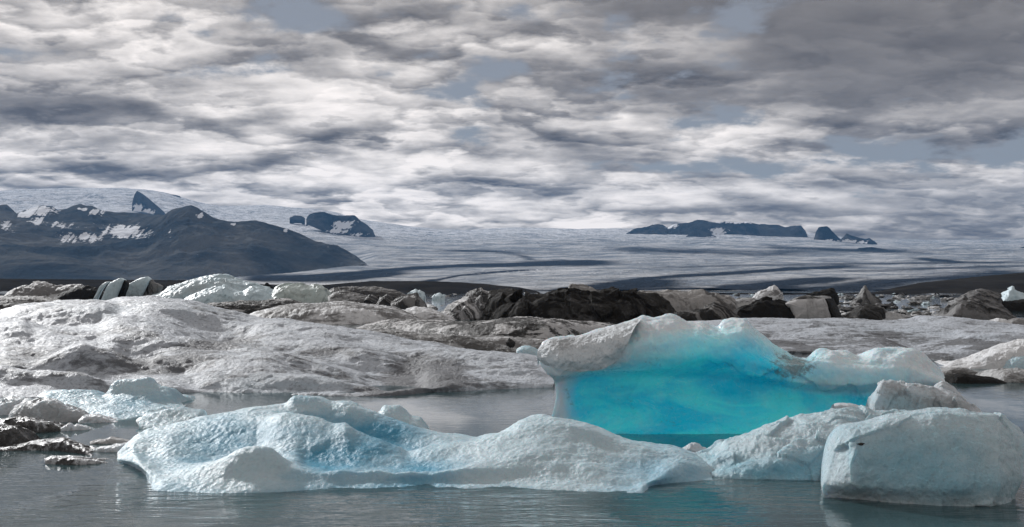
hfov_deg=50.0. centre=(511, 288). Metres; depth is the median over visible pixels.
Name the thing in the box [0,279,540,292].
moraine shore
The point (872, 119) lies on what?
sky
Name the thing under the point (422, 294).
iceberg
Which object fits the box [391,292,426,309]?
iceberg
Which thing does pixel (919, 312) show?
brash ice
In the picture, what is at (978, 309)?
iceberg
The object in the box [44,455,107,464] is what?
ice floe
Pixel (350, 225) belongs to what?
rocky peak
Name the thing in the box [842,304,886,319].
iceberg
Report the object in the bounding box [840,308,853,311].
brash ice
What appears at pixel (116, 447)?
ice floe
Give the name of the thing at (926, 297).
brash ice
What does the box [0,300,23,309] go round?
ice floe
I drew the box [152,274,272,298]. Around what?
iceberg
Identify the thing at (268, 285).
ice chunk
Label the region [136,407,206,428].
ice floe
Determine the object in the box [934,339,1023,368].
ice floe
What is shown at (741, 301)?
iceberg
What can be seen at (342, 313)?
ice floe
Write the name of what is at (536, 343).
ice floe
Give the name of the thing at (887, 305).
brash ice
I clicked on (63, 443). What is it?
ice floe
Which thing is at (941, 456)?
iceberg
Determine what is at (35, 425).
ice floe
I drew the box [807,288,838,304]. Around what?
iceberg
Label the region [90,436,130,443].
ice floe
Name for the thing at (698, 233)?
rocky peak
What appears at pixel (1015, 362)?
ice floe
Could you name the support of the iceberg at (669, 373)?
on the lagoon water
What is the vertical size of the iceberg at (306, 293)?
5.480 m
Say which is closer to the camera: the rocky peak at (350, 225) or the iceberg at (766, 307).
the iceberg at (766, 307)
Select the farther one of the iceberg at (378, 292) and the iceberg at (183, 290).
the iceberg at (378, 292)
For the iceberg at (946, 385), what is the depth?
25.67 m
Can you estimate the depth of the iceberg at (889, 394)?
23.96 m
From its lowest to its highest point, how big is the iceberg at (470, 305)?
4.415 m
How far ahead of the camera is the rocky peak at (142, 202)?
9879.28 m
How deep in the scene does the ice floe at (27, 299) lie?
223.79 m
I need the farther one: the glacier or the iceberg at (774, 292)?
the glacier
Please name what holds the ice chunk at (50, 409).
on the lagoon water
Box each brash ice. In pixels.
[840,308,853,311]
[844,296,854,299]
[876,303,893,306]
[911,311,931,314]
[917,295,932,298]
[927,306,938,308]
[940,297,953,300]
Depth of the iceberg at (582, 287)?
216.88 m
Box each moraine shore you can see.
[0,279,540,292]
[719,273,1023,293]
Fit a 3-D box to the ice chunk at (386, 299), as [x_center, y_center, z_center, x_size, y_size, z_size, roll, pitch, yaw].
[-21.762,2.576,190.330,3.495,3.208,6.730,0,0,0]
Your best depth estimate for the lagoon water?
18.27 m
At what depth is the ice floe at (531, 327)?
79.30 m
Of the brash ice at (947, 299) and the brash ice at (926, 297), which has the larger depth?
the brash ice at (926, 297)
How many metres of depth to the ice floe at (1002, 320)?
97.58 m
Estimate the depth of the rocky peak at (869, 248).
7637.19 m
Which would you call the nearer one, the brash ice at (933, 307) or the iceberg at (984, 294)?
the iceberg at (984, 294)
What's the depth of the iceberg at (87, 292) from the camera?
261.91 m
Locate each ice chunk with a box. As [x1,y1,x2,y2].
[0,395,32,414]
[8,397,88,421]
[61,423,91,430]
[264,283,273,289]
[364,294,378,303]
[376,294,393,305]
[432,293,444,299]
[683,442,706,451]
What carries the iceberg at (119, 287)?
on the lagoon water
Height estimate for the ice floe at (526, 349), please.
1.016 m
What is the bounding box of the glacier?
[0,188,1023,290]
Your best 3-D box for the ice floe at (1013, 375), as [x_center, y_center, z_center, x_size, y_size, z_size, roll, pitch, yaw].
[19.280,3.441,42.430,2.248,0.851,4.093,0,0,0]
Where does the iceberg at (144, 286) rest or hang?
on the lagoon water
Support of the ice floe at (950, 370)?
on the lagoon water
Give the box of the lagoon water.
[0,290,1023,526]
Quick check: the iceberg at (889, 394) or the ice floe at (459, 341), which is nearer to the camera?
the iceberg at (889, 394)
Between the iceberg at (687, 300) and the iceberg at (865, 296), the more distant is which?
the iceberg at (865, 296)
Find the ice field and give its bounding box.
[693,315,1023,359]
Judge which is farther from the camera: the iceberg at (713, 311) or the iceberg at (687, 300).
the iceberg at (687, 300)
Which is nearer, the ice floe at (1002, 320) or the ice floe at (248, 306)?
the ice floe at (1002, 320)
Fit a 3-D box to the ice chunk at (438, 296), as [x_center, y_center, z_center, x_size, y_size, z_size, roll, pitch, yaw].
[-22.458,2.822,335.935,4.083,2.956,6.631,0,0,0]
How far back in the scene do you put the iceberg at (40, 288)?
274.68 m
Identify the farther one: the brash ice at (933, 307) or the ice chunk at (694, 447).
the brash ice at (933, 307)
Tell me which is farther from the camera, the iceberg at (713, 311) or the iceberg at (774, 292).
the iceberg at (774, 292)
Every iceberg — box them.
[4,281,83,297]
[37,377,187,419]
[54,285,103,299]
[93,278,128,299]
[117,395,713,493]
[126,277,163,296]
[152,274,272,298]
[185,284,272,303]
[272,283,330,302]
[329,286,404,299]
[378,405,428,428]
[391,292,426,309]
[408,289,425,299]
[442,288,490,319]
[481,286,676,322]
[537,313,944,433]
[568,284,595,290]
[640,289,737,311]
[671,302,739,320]
[695,403,907,479]
[733,296,794,318]
[735,297,755,306]
[752,285,783,299]
[786,295,841,318]
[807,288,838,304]
[820,407,1023,506]
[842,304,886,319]
[850,285,881,304]
[866,379,981,412]
[883,311,907,319]
[932,298,1016,319]
[934,381,966,401]
[947,288,1002,305]
[1001,286,1023,300]
[1002,299,1023,310]
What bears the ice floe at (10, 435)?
on the lagoon water
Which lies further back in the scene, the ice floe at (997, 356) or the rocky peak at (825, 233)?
the rocky peak at (825, 233)
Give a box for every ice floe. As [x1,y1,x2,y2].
[0,295,59,303]
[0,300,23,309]
[0,415,64,432]
[0,423,40,445]
[0,436,94,455]
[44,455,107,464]
[78,413,117,422]
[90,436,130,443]
[92,442,126,451]
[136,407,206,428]
[182,394,195,400]
[207,298,302,313]
[249,301,423,324]
[328,290,367,302]
[356,316,615,338]
[363,328,516,352]
[404,306,454,320]
[464,335,545,348]
[516,345,537,355]
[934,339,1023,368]
[940,367,977,374]
[944,373,1006,383]
[975,368,1023,382]
[990,318,1011,323]
[1003,356,1023,368]
[1008,318,1023,324]
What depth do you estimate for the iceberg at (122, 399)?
32.34 m
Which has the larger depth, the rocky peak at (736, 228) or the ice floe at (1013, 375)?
the rocky peak at (736, 228)
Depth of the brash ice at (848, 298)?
335.85 m
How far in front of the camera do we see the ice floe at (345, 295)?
215.20 m
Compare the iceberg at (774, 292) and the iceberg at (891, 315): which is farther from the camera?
the iceberg at (774, 292)
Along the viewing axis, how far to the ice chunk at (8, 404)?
30.44 m
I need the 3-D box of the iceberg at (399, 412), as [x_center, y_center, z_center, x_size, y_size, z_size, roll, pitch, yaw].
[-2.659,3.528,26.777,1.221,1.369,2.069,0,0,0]
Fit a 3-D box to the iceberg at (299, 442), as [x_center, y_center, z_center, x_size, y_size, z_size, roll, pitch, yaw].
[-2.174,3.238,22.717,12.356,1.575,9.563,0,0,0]
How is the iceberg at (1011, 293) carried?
on the lagoon water
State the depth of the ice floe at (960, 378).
40.42 m
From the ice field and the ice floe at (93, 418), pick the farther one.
the ice field
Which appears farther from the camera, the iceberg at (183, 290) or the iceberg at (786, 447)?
the iceberg at (183, 290)
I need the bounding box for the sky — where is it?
[0,0,1023,239]
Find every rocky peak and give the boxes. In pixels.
[132,191,164,214]
[290,215,304,223]
[306,212,374,236]
[626,220,807,236]
[686,230,715,236]
[814,226,876,244]
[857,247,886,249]
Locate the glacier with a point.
(538, 259)
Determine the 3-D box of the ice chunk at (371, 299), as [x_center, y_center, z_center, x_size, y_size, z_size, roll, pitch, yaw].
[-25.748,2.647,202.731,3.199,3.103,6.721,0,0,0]
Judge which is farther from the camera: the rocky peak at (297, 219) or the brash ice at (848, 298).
the rocky peak at (297, 219)
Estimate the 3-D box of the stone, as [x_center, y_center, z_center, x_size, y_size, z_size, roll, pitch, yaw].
[-0.068,2.865,57.509,0.538,0.527,0.500,0,0,0]
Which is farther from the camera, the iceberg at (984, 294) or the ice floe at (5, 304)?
the iceberg at (984, 294)
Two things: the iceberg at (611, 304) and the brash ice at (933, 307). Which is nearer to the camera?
the iceberg at (611, 304)
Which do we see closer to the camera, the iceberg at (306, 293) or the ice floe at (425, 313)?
the ice floe at (425, 313)
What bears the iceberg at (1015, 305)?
on the lagoon water
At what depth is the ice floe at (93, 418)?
28.62 m
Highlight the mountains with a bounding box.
[0,204,365,279]
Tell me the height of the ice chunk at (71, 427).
0.461 m
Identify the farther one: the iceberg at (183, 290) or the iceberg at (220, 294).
the iceberg at (183, 290)
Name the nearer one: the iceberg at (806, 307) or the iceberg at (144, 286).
the iceberg at (806, 307)
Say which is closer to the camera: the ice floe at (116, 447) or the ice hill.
the ice floe at (116, 447)
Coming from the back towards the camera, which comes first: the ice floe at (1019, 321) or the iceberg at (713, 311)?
the iceberg at (713, 311)
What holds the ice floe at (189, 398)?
on the lagoon water
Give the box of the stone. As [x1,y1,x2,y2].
[506,338,515,347]
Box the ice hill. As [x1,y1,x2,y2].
[0,295,553,397]

